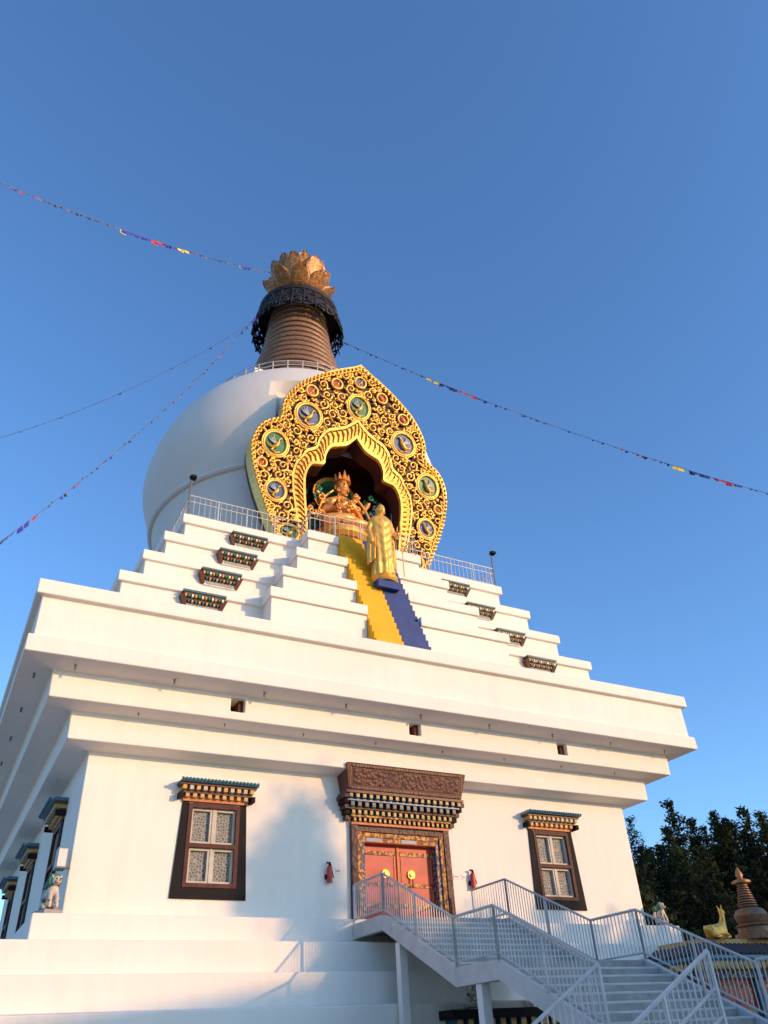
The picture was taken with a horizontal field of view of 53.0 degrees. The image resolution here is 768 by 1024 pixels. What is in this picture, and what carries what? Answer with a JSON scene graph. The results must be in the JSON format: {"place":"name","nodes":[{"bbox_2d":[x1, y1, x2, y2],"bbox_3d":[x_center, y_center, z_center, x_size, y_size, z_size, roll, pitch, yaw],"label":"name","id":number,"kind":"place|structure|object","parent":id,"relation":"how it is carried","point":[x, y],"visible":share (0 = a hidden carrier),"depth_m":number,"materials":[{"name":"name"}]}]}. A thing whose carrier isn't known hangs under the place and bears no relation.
{"place":"outdoors","nodes":[
{"label":"outdoors","id":0,"kind":"place"},
{"bbox_2d":[0,0,767,918],"label":"sky","id":1,"kind":"structure","parent":0,"point":[552,212],"materials":[{"name":"blue"}]},
{"bbox_2d":[353,872,767,1023],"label":"entrance staircase","id":2,"kind":"structure","parent":0,"point":[560,981],"depth_m":15.04,"materials":[{"name":"metal"}]},
{"bbox_3d":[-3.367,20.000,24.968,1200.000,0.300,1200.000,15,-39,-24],"label":"ground","id":3,"kind":"structure","parent":0,"visible":0},
{"bbox_2d":[0,249,697,1023],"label":"great stupa","id":4,"kind":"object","parent":3,"relation":"on","point":[242,705],"visible":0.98,"depth_m":22.58,"materials":[{"name":"white paint"}]},
{"bbox_2d":[0,796,68,938],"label":"windows side","id":5,"kind":"structure","parent":4,"relation":"in","point":[53,813],"depth_m":24.73,"materials":[{"name":"brown wood"}]},
{"bbox_2d":[32,873,61,912],"bbox_3d":[-7.580,8.685,17.507,0.704,0.854,0.420,-30,-43,32],"label":"snow lion statue","id":6,"kind":"object","parent":4,"relation":"on","point":[49,897],"visible":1,"depth_m":17.41,"materials":[{"name":"white stone"}]},
{"bbox_2d":[0,319,257,437],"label":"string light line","id":7,"kind":"object","parent":4,"relation":"hanging from","point":[128,389],"visible":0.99,"depth_m":42.30,"materials":[{"name":"fabric"}]},
{"bbox_2d":[0,312,259,543],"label":"prayer flag line","id":8,"kind":"object","parent":4,"relation":"attached to","point":[20,529],"visible":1,"depth_m":30.72,"materials":[{"name":"multicoloured coloured fabric"}]},
{"bbox_2d":[0,182,270,273],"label":"prayer flag line","id":9,"kind":"object","parent":4,"relation":"attached to","point":[122,231],"visible":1,"depth_m":38.75,"materials":[{"name":"multicoloured coloured fabric"}]},
{"bbox_2d":[325,862,333,882],"bbox_3d":[-1.482,9.826,20.996,0.223,0.520,0.205,15,-39,-24],"label":"fire extinguisher","id":10,"kind":"object","parent":4,"relation":"attached to","point":[328,876],"visible":1,"depth_m":20.92,"materials":[{"name":"red paint"}]},
{"bbox_2d":[306,470,376,540],"bbox_3d":[-1.952,-0.095,33.287,3.733,4.174,2.820,15,-39,-24],"label":"seated bodhisattva statue","id":11,"kind":"object","parent":4,"relation":"on","point":[333,498],"visible":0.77,"depth_m":32.67,"materials":[{"name":"gold metal"}]},
{"bbox_2d":[169,776,587,910],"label":"windows","id":12,"kind":"structure","parent":4,"relation":"in","point":[210,857],"depth_m":20.49,"materials":[{"name":"brown wood"}]},
{"bbox_2d":[366,503,404,592],"bbox_3d":[-0.163,1.353,28.652,1.272,3.940,1.421,15,-39,-24],"label":"standing buddha statue","id":13,"kind":"object","parent":4,"relation":"on","point":[381,534],"visible":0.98,"depth_m":28.11,"materials":[{"name":"gold metal"}]},
{"bbox_2d":[336,762,464,918],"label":"main door","id":14,"kind":"structure","parent":4,"relation":"in","point":[371,795],"depth_m":22.44,"materials":[{"name":"red wood"}]},
{"bbox_2d":[453,874,459,879],"bbox_3d":[2.139,10.777,22.762,0.200,0.150,0.035,15,-39,-24],"label":"notice sign","id":15,"kind":"object","parent":4,"relation":"attached to","point":[456,877],"visible":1,"depth_m":22.75,"materials":[{"name":"white paper"}]},
{"bbox_2d":[462,985,477,1007],"bbox_3d":[2.071,11.189,18.085,0.360,0.732,0.603,15,-39,-24],"label":"snow lion statue","id":16,"kind":"object","parent":4,"relation":"on","point":[470,994],"visible":0.44,"depth_m":17.95,"materials":[{"name":"white stone"}]},
{"bbox_2d":[468,869,476,888],"bbox_3d":[2.635,10.903,22.870,0.223,0.520,0.205,15,-39,-24],"label":"fire extinguisher","id":17,"kind":"object","parent":4,"relation":"attached to","point":[472,883],"visible":0.99,"depth_m":22.80,"materials":[{"name":"red paint"}]},
{"bbox_2d":[339,341,767,494],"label":"prayer flag line","id":18,"kind":"object","parent":4,"relation":"attached to","point":[626,451],"visible":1,"depth_m":39.72,"materials":[{"name":"coloured cloth flags"},{"name":"thin cord"}]},
{"bbox_2d":[652,902,668,925],"bbox_3d":[8.961,13.062,24.997,0.360,0.732,0.603,15,-39,-24],"label":"snow lion statue","id":19,"kind":"object","parent":4,"relation":"on","point":[659,909],"visible":0.81,"depth_m":24.93,"materials":[{"name":"white stone"}]},
{"bbox_2d":[647,939,767,1019],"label":"painted shrine","id":20,"kind":"object","parent":3,"relation":"on","point":[752,949],"visible":0.38,"depth_m":21.56,"materials":[{"name":"red paint"}]},
{"bbox_2d":[703,905,731,938],"bbox_3d":[9.623,11.923,22.422,1.000,0.881,0.391,15,-39,-24],"label":"golden deer statue","id":21,"kind":"object","parent":20,"relation":"on","point":[717,930],"visible":1,"depth_m":22.19,"materials":[{"name":"gold metal"}]},
{"bbox_2d":[731,867,767,938],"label":"gilded miniature stupa","id":22,"kind":"object","parent":20,"relation":"on","point":[750,917],"visible":0.99,"depth_m":23.14,"materials":[{"name":"brown metal"}]},
{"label":"hill","id":23,"kind":"structure","parent":0,"visible":0},
{"bbox_2d":[624,797,767,940],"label":"pine tree forest","id":24,"kind":"object","parent":23,"relation":"on","point":[693,890],"visible":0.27,"depth_m":50.47,"materials":[{"name":"green plant"}]}
]}

